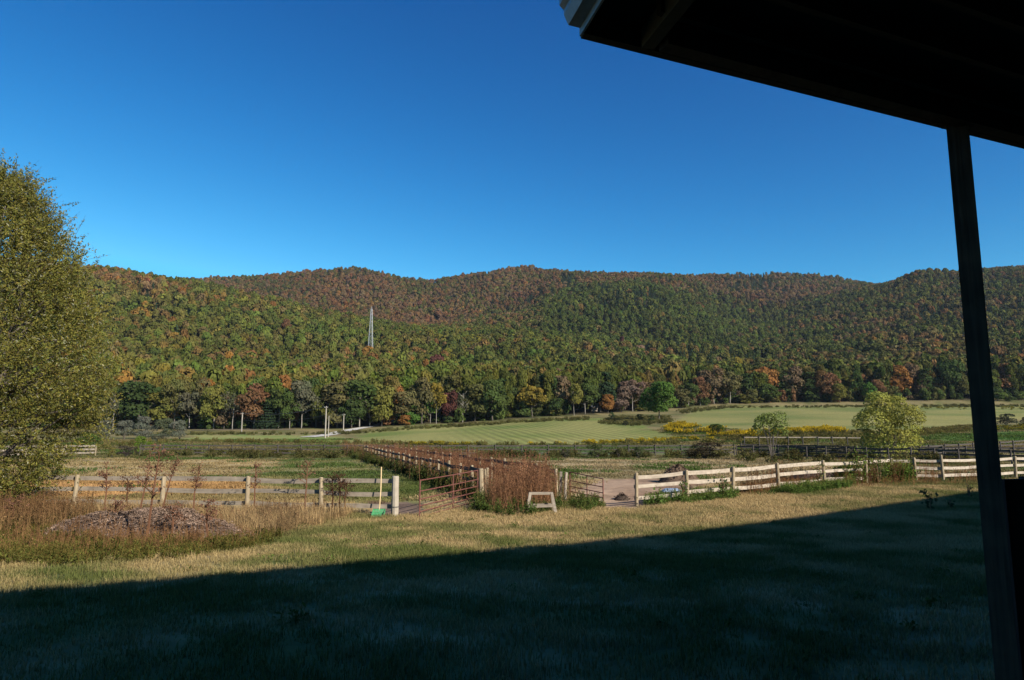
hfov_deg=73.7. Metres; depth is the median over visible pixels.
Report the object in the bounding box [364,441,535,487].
dead stalks
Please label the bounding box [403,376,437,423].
tree
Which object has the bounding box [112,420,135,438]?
shrub
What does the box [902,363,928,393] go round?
tree
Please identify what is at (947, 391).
tree
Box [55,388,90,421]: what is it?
tree
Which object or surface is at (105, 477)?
dead weed stalk
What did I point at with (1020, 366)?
tree
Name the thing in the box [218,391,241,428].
tree
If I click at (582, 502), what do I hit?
gate weeds
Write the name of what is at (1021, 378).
tree
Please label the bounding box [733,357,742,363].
tree
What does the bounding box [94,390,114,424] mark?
tree
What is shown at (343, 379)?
tree
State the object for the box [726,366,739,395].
tree
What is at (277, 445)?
board fence
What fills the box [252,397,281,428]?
tree
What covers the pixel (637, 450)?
shrub
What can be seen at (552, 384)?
tree
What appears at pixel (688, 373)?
tree
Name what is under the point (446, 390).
tree
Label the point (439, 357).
tree
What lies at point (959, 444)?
board fence
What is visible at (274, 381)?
tree
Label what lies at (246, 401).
tree
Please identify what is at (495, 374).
tree
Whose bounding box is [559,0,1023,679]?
barn
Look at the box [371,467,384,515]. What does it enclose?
manure scoop
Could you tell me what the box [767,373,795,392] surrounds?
tree
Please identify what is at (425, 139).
sky
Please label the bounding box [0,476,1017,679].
lawn grass
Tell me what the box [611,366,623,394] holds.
tree
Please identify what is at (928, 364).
tree
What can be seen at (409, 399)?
tree
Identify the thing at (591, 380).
tree
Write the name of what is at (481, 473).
gate post
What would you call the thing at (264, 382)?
tree
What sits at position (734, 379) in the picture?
tree
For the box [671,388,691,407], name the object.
tree
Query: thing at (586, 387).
tree
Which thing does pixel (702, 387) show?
tree
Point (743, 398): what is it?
tree
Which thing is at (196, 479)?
dead weed stalk
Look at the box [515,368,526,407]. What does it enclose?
tree
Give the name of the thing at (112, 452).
shrub
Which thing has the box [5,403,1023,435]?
edge brush
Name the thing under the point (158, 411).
tree
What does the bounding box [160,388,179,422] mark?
tree
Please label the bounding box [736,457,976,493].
fence brush
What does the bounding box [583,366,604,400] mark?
tree
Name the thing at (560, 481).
gate post
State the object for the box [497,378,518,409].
tree
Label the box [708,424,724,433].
shrub
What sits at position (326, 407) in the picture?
utility pole
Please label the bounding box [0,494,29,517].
dead weed stalk
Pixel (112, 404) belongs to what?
tree
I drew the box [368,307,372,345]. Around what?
transmission tower
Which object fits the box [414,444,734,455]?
board fence
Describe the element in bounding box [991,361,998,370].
tree
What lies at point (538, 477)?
dead stalks
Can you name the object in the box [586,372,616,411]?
tree
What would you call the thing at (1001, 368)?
tree
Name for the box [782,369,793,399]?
tree
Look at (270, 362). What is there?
pine tree
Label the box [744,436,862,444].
board fence
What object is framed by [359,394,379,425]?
tree
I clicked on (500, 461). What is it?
board fence
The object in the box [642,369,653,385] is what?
tree
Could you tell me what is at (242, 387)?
tree
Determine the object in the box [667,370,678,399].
tree
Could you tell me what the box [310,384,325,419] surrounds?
tree
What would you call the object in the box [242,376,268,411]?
tree
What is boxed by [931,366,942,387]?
tree
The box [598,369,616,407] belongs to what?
tree
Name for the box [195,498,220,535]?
dead weed stalk
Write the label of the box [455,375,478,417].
tree
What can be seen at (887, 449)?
board fence
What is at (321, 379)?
tree
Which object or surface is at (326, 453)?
field brush
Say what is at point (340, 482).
dead weed stalk
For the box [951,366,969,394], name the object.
tree
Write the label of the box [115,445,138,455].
shrub
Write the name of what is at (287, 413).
power line
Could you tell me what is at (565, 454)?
shrub
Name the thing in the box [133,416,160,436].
shrub
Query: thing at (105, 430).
shrub
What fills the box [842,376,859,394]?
tree
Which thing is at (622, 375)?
tree
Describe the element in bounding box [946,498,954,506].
leafy plant
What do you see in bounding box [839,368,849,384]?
tree
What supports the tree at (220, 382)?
on the ground at (568, 430)
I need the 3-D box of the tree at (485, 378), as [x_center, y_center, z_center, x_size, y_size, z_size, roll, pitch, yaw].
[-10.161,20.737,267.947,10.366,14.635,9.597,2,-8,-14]
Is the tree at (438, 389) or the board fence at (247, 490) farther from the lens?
the tree at (438, 389)
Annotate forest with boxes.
[0,259,1023,428]
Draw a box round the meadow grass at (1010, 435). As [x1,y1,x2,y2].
[0,424,1023,502]
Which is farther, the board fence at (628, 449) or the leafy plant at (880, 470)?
the board fence at (628, 449)
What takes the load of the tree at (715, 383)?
on the ground at (568, 430)
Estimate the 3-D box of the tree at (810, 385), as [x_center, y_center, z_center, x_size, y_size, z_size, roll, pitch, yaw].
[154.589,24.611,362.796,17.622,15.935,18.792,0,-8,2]
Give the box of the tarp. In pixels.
[662,488,677,491]
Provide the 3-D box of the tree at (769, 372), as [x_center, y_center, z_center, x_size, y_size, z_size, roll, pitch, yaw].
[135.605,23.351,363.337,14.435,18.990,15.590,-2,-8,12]
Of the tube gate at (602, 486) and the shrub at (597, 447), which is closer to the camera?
the tube gate at (602, 486)
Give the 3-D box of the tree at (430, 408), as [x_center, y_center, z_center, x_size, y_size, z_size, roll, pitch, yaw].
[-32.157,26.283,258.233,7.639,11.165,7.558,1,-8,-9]
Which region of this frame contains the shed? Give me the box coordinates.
[590,405,597,410]
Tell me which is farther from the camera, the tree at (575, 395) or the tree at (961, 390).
the tree at (961, 390)
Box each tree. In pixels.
[0,148,138,505]
[36,384,72,419]
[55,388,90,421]
[80,385,109,428]
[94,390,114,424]
[101,381,120,398]
[106,394,122,419]
[111,389,141,424]
[113,384,125,419]
[115,380,163,428]
[136,379,154,418]
[144,391,181,428]
[150,375,162,386]
[160,378,191,429]
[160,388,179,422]
[161,375,172,385]
[176,374,192,392]
[177,392,200,428]
[180,382,200,418]
[190,377,212,428]
[198,385,228,428]
[204,384,232,424]
[215,396,237,428]
[217,379,229,384]
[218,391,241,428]
[221,382,241,421]
[231,374,243,418]
[234,383,271,427]
[236,382,249,422]
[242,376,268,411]
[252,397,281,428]
[256,377,267,414]
[261,376,291,415]
[265,387,288,427]
[266,357,275,367]
[277,374,299,427]
[278,390,303,428]
[281,318,291,327]
[290,380,323,427]
[296,378,326,422]
[300,377,311,417]
[305,378,330,427]
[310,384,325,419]
[315,375,327,406]
[319,381,357,427]
[323,380,334,407]
[336,377,348,390]
[337,398,367,427]
[339,374,349,380]
[342,379,383,426]
[353,387,367,424]
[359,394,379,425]
[360,375,383,422]
[367,382,395,425]
[383,375,404,410]
[386,386,406,424]
[392,375,415,410]
[392,391,422,424]
[397,415,410,424]
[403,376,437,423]
[404,404,420,424]
[416,381,440,419]
[422,359,428,366]
[423,397,435,422]
[426,382,446,423]
[430,354,443,362]
[436,379,458,411]
[438,374,461,408]
[441,390,458,418]
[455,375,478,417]
[455,391,468,421]
[458,383,490,420]
[474,375,498,405]
[481,379,510,420]
[492,369,498,379]
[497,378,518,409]
[499,369,511,378]
[504,375,516,408]
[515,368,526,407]
[515,385,547,416]
[527,371,532,396]
[530,375,546,406]
[532,370,544,416]
[534,373,564,404]
[542,370,558,406]
[552,369,561,388]
[554,375,571,402]
[559,370,573,401]
[564,369,576,404]
[568,383,582,407]
[570,370,588,408]
[570,383,600,413]
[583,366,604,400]
[584,374,598,405]
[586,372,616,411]
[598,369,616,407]
[598,394,614,412]
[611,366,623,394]
[611,392,628,411]
[614,370,626,398]
[616,379,645,410]
[625,373,641,402]
[628,381,652,410]
[633,371,647,404]
[638,381,678,418]
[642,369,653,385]
[650,370,669,404]
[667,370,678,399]
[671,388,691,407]
[678,383,699,404]
[678,403,688,406]
[683,369,690,386]
[688,375,697,395]
[692,376,711,405]
[695,366,707,381]
[695,368,732,403]
[704,370,716,396]
[710,368,728,396]
[718,371,742,403]
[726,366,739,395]
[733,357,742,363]
[734,373,755,393]
[738,393,750,403]
[745,389,757,403]
[751,370,768,397]
[753,367,779,400]
[758,383,781,402]
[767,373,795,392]
[768,370,788,394]
[780,366,806,395]
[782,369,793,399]
[794,372,820,395]
[801,367,816,389]
[814,364,827,379]
[815,370,826,395]
[815,372,840,395]
[830,372,841,383]
[831,383,847,402]
[832,369,844,396]
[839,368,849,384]
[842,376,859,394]
[848,374,867,398]
[850,363,862,378]
[850,370,865,393]
[861,381,877,399]
[863,365,873,381]
[864,369,875,387]
[871,379,886,391]
[872,371,899,392]
[876,366,888,386]
[881,363,895,389]
[886,365,912,392]
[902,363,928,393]
[913,367,941,392]
[923,362,932,368]
[926,368,938,392]
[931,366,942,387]
[932,371,949,394]
[935,359,965,398]
[948,380,969,396]
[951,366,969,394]
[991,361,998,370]
[992,369,1001,395]
[993,388,1007,400]
[997,363,1012,388]
[1002,364,1023,386]
[1003,362,1018,390]
[1004,396,1016,400]
[1014,368,1023,391]
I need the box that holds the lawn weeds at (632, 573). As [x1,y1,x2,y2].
[25,484,975,630]
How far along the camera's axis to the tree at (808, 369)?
367.72 m
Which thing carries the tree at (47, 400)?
on the ground at (568, 430)
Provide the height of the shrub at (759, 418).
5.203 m
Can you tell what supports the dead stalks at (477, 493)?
on the ground at (568, 430)
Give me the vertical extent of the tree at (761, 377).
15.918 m
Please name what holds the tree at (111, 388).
on the ground at (568, 430)
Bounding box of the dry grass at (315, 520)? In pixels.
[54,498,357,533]
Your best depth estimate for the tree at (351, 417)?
244.67 m
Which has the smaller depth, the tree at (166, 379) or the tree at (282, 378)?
the tree at (282, 378)
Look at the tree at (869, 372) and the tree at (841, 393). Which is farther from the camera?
the tree at (869, 372)
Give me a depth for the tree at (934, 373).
356.90 m
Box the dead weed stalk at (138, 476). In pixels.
[132,457,155,507]
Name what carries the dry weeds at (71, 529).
on the ground at (568, 430)
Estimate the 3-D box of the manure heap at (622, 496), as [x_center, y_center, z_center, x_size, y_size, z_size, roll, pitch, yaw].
[5.212,7.451,32.346,0.976,0.500,0.862,3,-8,-20]
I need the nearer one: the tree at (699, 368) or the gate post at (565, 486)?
the gate post at (565, 486)
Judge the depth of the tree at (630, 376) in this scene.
298.51 m
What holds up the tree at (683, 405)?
on the ground at (568, 430)
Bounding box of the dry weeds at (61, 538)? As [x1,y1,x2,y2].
[0,516,257,554]
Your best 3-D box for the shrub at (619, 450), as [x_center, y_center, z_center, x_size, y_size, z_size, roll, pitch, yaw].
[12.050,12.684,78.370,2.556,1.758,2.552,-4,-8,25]
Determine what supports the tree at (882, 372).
on the ground at (568, 430)
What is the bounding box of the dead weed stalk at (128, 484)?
[116,474,133,506]
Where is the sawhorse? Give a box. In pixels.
[527,492,556,511]
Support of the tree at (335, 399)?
on the ground at (568, 430)
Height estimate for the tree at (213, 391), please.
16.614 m
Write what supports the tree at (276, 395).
on the ground at (568, 430)
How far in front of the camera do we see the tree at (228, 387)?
253.83 m
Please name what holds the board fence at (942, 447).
on the ground at (568, 430)
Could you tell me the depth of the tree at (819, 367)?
367.40 m
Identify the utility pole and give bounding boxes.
[324,406,327,437]
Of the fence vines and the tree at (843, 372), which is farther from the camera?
the tree at (843, 372)
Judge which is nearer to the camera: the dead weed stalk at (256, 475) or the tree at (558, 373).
the dead weed stalk at (256, 475)
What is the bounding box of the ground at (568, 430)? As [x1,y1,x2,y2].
[0,276,1023,679]
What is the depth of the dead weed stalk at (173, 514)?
16.78 m
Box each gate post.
[391,476,398,515]
[479,468,486,494]
[559,471,561,495]
[563,472,567,499]
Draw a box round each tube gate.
[419,470,477,517]
[569,471,603,502]
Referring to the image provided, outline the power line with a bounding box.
[247,407,323,421]
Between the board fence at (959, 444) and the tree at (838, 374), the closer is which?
the board fence at (959, 444)
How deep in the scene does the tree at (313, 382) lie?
253.24 m
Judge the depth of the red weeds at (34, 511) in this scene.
21.22 m
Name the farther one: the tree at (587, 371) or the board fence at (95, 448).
the tree at (587, 371)
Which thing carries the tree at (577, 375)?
on the ground at (568, 430)
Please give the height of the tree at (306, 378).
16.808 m
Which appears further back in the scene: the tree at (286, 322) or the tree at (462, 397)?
the tree at (286, 322)
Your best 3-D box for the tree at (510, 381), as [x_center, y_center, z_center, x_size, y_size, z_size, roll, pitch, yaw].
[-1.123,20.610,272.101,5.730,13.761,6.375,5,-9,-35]
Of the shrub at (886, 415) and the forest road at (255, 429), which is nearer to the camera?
the shrub at (886, 415)
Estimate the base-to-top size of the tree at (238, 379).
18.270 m
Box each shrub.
[75,432,103,451]
[94,419,114,436]
[107,447,115,456]
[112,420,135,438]
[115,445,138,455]
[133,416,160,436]
[134,436,153,452]
[146,434,169,440]
[154,418,174,437]
[169,420,187,438]
[558,449,570,457]
[586,444,606,457]
[605,443,627,456]
[633,446,644,457]
[681,442,721,458]
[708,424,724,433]
[750,411,791,456]
[851,391,926,458]
[996,413,1017,424]
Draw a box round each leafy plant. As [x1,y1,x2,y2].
[644,487,666,504]
[679,479,687,498]
[716,473,730,496]
[811,462,827,483]
[844,446,878,481]
[869,454,895,482]
[919,489,937,509]
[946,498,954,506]
[966,484,972,496]
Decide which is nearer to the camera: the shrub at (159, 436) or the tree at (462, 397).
the shrub at (159, 436)
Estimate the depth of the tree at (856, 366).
370.48 m
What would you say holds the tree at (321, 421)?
on the ground at (568, 430)
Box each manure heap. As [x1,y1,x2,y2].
[613,492,630,500]
[655,464,698,482]
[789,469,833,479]
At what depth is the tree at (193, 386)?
264.56 m
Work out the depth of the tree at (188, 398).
249.36 m
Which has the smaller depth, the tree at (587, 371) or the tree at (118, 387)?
the tree at (118, 387)
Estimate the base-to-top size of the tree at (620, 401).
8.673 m
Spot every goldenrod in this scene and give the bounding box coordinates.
[410,406,1023,444]
[529,435,714,444]
[661,420,848,436]
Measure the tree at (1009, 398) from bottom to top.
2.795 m
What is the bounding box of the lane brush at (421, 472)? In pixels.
[340,441,493,499]
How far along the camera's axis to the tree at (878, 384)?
348.53 m
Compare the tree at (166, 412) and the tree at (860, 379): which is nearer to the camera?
the tree at (166, 412)
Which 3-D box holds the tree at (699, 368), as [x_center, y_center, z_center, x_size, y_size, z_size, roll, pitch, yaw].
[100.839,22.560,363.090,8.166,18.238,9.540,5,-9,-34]
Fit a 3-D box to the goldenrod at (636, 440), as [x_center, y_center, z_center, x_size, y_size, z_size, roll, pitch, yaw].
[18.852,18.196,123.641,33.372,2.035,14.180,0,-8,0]
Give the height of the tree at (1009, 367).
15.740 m
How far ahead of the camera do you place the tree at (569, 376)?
280.87 m
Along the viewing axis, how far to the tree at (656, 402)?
213.31 m
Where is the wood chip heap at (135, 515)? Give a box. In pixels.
[40,505,257,540]
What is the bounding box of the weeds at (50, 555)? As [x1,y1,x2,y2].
[0,513,283,565]
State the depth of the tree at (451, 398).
261.17 m
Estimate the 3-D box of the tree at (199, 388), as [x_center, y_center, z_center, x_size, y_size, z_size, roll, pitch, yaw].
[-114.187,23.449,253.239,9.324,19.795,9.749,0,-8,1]
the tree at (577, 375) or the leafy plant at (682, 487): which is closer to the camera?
the leafy plant at (682, 487)
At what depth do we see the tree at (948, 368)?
353.48 m
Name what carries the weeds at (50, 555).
on the ground at (568, 430)
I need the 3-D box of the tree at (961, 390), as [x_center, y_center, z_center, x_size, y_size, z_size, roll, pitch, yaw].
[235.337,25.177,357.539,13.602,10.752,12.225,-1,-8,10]
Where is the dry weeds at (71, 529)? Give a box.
[57,503,232,540]
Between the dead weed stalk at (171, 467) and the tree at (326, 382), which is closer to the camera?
the dead weed stalk at (171, 467)
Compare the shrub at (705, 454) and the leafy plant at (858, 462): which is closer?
the leafy plant at (858, 462)
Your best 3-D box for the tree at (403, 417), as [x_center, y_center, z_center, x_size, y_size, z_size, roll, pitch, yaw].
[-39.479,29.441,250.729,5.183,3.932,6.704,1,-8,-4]
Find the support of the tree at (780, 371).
on the ground at (568, 430)
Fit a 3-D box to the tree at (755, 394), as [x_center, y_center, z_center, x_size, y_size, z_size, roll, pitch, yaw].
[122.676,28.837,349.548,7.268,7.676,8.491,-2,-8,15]
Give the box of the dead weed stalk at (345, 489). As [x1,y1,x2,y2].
[334,479,357,505]
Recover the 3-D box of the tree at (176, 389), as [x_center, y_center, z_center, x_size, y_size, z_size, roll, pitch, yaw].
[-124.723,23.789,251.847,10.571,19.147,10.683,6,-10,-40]
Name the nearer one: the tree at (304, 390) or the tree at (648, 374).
the tree at (304, 390)
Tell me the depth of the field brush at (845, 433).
120.75 m
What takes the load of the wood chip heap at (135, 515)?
on the ground at (568, 430)
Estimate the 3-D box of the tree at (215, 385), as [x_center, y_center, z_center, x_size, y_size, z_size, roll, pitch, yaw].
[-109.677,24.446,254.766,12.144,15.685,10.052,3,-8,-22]
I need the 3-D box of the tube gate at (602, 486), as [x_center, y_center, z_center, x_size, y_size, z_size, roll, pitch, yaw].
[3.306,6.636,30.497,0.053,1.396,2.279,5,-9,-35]
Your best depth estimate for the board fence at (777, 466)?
33.93 m
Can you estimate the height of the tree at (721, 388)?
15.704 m
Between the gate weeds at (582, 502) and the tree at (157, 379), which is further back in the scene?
the tree at (157, 379)
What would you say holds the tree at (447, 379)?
on the ground at (568, 430)
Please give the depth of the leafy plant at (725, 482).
30.41 m
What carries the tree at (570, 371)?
on the ground at (568, 430)
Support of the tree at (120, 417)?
on the ground at (568, 430)
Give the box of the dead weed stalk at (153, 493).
[134,443,173,535]
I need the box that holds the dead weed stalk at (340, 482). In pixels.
[332,473,349,502]
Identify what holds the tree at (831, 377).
on the ground at (568, 430)
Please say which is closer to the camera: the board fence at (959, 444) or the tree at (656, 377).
the board fence at (959, 444)
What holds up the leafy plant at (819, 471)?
on the ground at (568, 430)
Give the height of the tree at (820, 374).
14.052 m
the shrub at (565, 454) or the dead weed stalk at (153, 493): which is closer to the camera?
the dead weed stalk at (153, 493)
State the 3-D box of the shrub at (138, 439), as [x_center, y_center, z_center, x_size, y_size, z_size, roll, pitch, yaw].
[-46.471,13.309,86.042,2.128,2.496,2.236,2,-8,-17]
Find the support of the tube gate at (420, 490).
attached to the gate post at (481, 473)
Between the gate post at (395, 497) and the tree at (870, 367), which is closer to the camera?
the gate post at (395, 497)
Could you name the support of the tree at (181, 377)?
on the ground at (568, 430)
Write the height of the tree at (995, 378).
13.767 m
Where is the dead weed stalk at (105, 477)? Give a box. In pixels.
[97,460,116,508]
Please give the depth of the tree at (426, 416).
261.32 m
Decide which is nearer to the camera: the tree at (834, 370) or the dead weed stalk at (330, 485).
the dead weed stalk at (330, 485)
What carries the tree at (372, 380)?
on the ground at (568, 430)
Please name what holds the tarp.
on the ground at (568, 430)
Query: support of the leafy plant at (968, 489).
on the ground at (568, 430)
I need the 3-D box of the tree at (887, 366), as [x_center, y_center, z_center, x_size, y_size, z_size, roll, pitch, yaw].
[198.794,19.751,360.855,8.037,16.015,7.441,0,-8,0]
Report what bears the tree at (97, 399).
on the ground at (568, 430)
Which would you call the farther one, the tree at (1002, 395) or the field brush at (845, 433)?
the tree at (1002, 395)
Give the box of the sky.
[0,0,1023,282]
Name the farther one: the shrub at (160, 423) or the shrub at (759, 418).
the shrub at (160, 423)
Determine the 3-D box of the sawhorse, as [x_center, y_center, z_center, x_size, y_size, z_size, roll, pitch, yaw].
[1.072,6.045,25.276,1.161,0.810,0.603,1,-8,-4]
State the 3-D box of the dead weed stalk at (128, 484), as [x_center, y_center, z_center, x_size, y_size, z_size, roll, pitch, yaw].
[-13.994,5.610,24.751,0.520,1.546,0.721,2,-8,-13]
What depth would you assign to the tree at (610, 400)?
278.85 m
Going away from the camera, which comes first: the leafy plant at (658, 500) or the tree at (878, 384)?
the leafy plant at (658, 500)
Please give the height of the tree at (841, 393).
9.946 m
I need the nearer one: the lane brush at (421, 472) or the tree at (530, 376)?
the lane brush at (421, 472)
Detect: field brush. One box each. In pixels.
[97,424,972,448]
[133,446,1002,463]
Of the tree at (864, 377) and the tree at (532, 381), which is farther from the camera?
the tree at (864, 377)
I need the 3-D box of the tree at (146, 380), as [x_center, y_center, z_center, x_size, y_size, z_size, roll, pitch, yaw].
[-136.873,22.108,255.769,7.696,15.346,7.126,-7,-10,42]
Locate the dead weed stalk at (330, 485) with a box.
[324,472,343,507]
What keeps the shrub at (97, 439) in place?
on the ground at (568, 430)
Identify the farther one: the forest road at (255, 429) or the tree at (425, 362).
the tree at (425, 362)
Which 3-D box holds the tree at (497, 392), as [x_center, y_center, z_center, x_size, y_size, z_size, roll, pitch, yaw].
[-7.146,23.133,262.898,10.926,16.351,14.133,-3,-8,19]
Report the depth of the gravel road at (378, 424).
231.60 m
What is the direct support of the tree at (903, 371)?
on the ground at (568, 430)
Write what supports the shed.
on the ground at (568, 430)
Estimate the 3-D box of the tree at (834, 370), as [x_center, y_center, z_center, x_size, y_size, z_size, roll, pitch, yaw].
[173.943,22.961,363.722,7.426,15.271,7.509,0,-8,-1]
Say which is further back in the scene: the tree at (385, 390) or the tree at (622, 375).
the tree at (622, 375)
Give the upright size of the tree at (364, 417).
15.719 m
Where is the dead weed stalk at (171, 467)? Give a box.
[162,455,183,506]
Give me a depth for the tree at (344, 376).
268.59 m
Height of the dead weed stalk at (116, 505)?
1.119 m
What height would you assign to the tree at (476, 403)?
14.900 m
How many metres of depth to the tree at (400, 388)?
253.09 m
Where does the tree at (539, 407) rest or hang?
on the ground at (568, 430)
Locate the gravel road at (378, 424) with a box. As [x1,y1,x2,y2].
[302,419,392,436]
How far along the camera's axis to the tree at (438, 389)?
256.05 m
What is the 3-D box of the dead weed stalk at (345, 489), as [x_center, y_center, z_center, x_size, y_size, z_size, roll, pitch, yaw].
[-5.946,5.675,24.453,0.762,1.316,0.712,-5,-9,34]
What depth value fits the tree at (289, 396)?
244.78 m
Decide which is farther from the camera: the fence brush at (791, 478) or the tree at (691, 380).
the tree at (691, 380)
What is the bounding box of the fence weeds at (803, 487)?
[642,473,856,505]
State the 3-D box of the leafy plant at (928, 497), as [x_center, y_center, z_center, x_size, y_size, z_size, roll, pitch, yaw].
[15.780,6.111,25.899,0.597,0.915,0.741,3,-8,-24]
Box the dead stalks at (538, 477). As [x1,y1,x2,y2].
[476,449,566,511]
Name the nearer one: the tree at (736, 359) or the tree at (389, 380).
the tree at (389, 380)
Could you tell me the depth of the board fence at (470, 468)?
40.39 m
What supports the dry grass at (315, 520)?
on the ground at (568, 430)
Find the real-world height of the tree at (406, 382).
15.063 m
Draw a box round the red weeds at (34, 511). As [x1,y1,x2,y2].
[0,486,96,531]
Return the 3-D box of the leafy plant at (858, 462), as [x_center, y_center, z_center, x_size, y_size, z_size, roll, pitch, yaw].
[19.688,7.227,38.507,1.810,2.496,1.881,-7,-10,40]
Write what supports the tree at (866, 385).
on the ground at (568, 430)
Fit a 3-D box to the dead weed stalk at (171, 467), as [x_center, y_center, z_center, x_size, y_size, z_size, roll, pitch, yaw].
[-11.320,4.945,22.689,0.610,2.252,0.692,6,-9,-36]
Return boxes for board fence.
[2,445,96,456]
[3,475,391,508]
[139,444,394,454]
[364,446,488,492]
[385,445,557,494]
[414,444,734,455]
[634,455,1023,505]
[736,445,1023,463]
[740,443,1023,456]
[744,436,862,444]
[879,440,1023,456]
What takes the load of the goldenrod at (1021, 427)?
on the ground at (568, 430)
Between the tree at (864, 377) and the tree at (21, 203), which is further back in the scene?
the tree at (864, 377)
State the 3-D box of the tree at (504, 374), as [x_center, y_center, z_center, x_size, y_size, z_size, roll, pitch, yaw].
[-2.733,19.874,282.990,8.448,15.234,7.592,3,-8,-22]
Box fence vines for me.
[831,454,921,482]
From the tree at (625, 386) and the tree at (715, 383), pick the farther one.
the tree at (715, 383)
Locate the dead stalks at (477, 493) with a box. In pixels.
[468,465,577,511]
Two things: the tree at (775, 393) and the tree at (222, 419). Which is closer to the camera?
the tree at (222, 419)
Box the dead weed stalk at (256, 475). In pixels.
[247,462,261,507]
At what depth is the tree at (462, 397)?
260.99 m
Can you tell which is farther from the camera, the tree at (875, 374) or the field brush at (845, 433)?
the tree at (875, 374)
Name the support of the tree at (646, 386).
on the ground at (568, 430)
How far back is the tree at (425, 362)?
420.62 m
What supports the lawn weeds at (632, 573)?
on the ground at (568, 430)
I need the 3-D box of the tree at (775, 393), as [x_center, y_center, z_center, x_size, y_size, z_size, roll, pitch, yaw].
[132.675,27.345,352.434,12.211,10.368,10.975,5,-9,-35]
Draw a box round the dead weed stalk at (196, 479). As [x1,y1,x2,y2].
[185,462,209,507]
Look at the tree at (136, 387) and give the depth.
247.70 m
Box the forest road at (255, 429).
[216,429,293,429]
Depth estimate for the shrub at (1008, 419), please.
171.06 m
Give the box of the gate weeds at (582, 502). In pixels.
[461,487,605,515]
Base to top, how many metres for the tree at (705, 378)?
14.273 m
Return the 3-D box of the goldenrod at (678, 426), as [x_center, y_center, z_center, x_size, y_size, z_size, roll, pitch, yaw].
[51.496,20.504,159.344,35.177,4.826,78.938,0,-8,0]
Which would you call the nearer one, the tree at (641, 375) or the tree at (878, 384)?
the tree at (641, 375)
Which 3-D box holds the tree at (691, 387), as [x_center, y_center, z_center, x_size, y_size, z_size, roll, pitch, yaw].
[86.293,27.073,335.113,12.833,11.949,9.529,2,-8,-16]
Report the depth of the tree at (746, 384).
356.45 m
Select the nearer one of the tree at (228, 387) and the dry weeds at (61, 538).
the dry weeds at (61, 538)
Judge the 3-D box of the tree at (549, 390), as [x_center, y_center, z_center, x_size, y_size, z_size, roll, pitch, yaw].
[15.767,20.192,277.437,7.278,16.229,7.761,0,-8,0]
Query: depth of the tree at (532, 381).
278.96 m
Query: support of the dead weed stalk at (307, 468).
on the ground at (568, 430)
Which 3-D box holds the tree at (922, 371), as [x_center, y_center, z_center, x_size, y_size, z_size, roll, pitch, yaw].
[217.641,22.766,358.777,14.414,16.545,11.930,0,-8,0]
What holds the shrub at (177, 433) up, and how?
on the ground at (568, 430)
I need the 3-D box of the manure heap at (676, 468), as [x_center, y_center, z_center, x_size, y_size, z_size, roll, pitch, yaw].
[9.843,7.904,40.261,2.570,1.258,2.445,3,-8,-21]
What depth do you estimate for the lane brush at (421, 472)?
41.53 m
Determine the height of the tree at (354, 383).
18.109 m
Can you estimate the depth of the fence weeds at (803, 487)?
31.83 m
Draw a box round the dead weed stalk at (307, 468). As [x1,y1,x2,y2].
[297,457,315,507]
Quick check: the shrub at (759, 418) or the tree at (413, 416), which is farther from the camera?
the tree at (413, 416)
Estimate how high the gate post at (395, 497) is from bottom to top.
1.650 m
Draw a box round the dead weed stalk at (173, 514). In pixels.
[161,502,186,535]
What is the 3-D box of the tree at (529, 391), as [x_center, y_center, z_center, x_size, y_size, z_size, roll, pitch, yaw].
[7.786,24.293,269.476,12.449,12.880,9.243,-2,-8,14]
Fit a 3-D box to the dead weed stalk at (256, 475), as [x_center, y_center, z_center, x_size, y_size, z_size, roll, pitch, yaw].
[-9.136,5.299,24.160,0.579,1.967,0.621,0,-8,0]
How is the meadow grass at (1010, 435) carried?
on the ground at (568, 430)
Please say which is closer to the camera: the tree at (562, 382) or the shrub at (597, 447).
the shrub at (597, 447)
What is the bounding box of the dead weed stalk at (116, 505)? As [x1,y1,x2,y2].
[105,495,130,512]
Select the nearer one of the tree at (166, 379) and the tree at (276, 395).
the tree at (276, 395)
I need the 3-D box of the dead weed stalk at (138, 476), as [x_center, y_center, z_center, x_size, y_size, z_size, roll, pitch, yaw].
[-11.254,4.670,20.910,0.622,2.266,0.655,-4,-9,28]
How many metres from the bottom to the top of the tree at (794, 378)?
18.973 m

